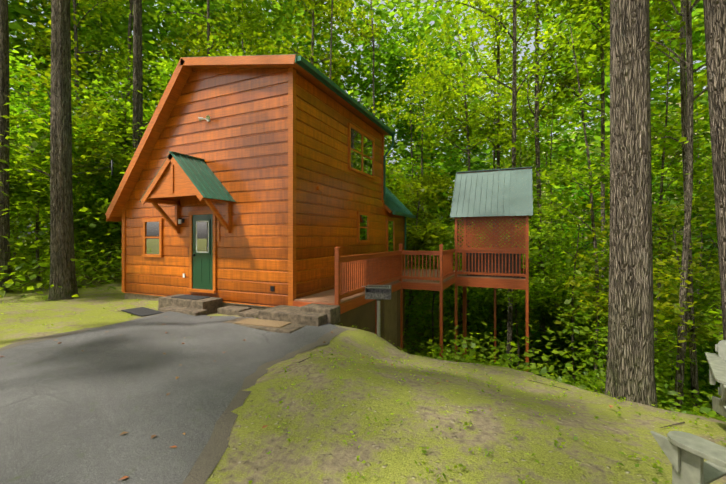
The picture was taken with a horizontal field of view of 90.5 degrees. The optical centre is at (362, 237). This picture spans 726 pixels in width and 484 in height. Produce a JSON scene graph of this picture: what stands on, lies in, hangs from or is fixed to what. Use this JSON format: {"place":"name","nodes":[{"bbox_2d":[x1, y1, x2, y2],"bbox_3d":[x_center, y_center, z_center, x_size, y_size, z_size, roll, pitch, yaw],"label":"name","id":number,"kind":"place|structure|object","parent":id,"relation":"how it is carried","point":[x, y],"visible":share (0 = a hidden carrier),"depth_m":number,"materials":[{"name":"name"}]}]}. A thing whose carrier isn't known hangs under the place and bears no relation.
{"place":"outdoors","nodes":[
{"label":"outdoors","id":0,"kind":"place"},
{"bbox_2d":[9,160,112,184],"bbox_3d":[-22.728,-4.278,18.195,33.625,4.761,0.091,0,0,26],"label":"service cable","id":1,"kind":"object","parent":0,"point":[78,173],"visible":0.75,"depth_m":11.26,"materials":[{"name":"black metal"}]},
{"bbox_2d":[0,311,338,483],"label":"driveway","id":2,"kind":"structure","parent":0,"point":[70,411],"depth_m":3.76,"materials":[{"name":"grey asphalt"}]},
{"bbox_2d":[8,0,705,238],"label":"sky","id":3,"kind":"structure","parent":0,"point":[482,46],"materials":[{"name":"white"}]},
{"bbox_2d":[0,93,725,483],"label":"ground","id":4,"kind":"structure","parent":0,"point":[390,451],"depth_m":3.28,"materials":[{"name":"green plant"}]},
{"bbox_2d":[0,312,348,483],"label":"driveway edge","id":5,"kind":"object","parent":4,"relation":"on","point":[208,459],"visible":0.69,"depth_m":3.41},
{"bbox_2d":[121,295,291,327],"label":"door mats","id":6,"kind":"object","parent":4,"relation":"on","point":[141,311],"depth_m":8.37,"materials":[{"name":"brown fabric"}]},
{"bbox_2d":[158,294,339,332],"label":"stone steps","id":7,"kind":"structure","parent":4,"relation":"on","point":[314,314],"depth_m":7.87,"materials":[{"name":"grey stone"}]},
{"bbox_2d":[105,54,415,350],"bbox_3d":[-2.653,2.433,13.730,6.979,14.438,9.465,0,0,24],"label":"cabin","id":8,"kind":"object","parent":4,"relation":"on","point":[289,148],"visible":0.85,"depth_m":9.55,"materials":[{"name":"brown wood"}]},
{"bbox_2d":[139,151,235,232],"bbox_3d":[-4.484,-1.107,9.195,2.296,1.978,0.990,0,0,24],"label":"door canopy","id":9,"kind":"object","parent":8,"relation":"attached to","point":[177,177],"visible":1,"depth_m":8.91,"materials":[{"name":"brown wood"}]},
{"bbox_2d":[178,115,209,224],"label":"wall lights","id":10,"kind":"object","parent":8,"relation":"attached to","point":[180,220],"depth_m":9.54,"materials":[{"name":"white plastic"}]},
{"bbox_2d":[0,303,684,479],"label":"fallen leaves","id":11,"kind":"object","parent":4,"relation":"on","point":[152,436],"visible":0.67,"depth_m":3.89,"materials":[{"name":"brown plant"}]},
{"bbox_2d":[0,0,725,421],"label":"foliage","id":12,"kind":"object","parent":4,"relation":"on","point":[102,136],"visible":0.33,"depth_m":20.20,"materials":[{"name":"green plant"}]},
{"bbox_2d":[0,0,725,419],"bbox_3d":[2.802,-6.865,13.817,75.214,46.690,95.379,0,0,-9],"label":"tree trunks","id":13,"kind":"object","parent":4,"relation":"on","point":[628,362],"visible":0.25,"depth_m":10.70,"materials":[{"name":"brown plant"}]},
{"bbox_2d":[0,288,725,483],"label":"ground sprouts","id":14,"kind":"object","parent":4,"relation":"on","point":[655,466],"visible":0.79,"depth_m":3.45,"materials":[{"name":"green plant"}]},
{"bbox_2d":[361,285,391,336],"bbox_3d":[0.280,1.585,7.537,0.626,1.139,0.434,0,0,6],"label":"grill","id":15,"kind":"object","parent":4,"relation":"on","point":[378,293],"visible":0.96,"depth_m":7.50,"materials":[{"name":"metal"}]},
{"bbox_2d":[293,216,528,371],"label":"deck","id":16,"kind":"structure","parent":4,"relation":"on","point":[358,310],"depth_m":12.00,"materials":[{"name":"brown wood"}]},
{"bbox_2d":[450,166,532,220],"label":"metal roof","id":17,"kind":"structure","parent":16,"relation":"on","point":[494,192],"depth_m":13.61,"materials":[{"name":"green metal"}]},
{"bbox_2d":[466,250,521,277],"bbox_3d":[5.231,0.992,14.277,1.970,0.920,2.040,0,0,24],"label":"railing","id":18,"kind":"object","parent":16,"relation":"on","point":[500,263],"visible":0.62,"depth_m":13.34,"materials":[{"name":"brown wood"}]},
{"bbox_2d":[650,406,725,483],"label":"adirondack chair","id":19,"kind":"object","parent":4,"relation":"on","point":[686,454],"visible":1,"depth_m":1.68,"materials":[{"name":"paint"}]},
{"bbox_2d":[705,340,725,417],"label":"adirondack chair","id":20,"kind":"object","parent":4,"relation":"on","point":[717,367],"visible":1,"depth_m":3.20,"materials":[{"name":"paint"}]}
]}

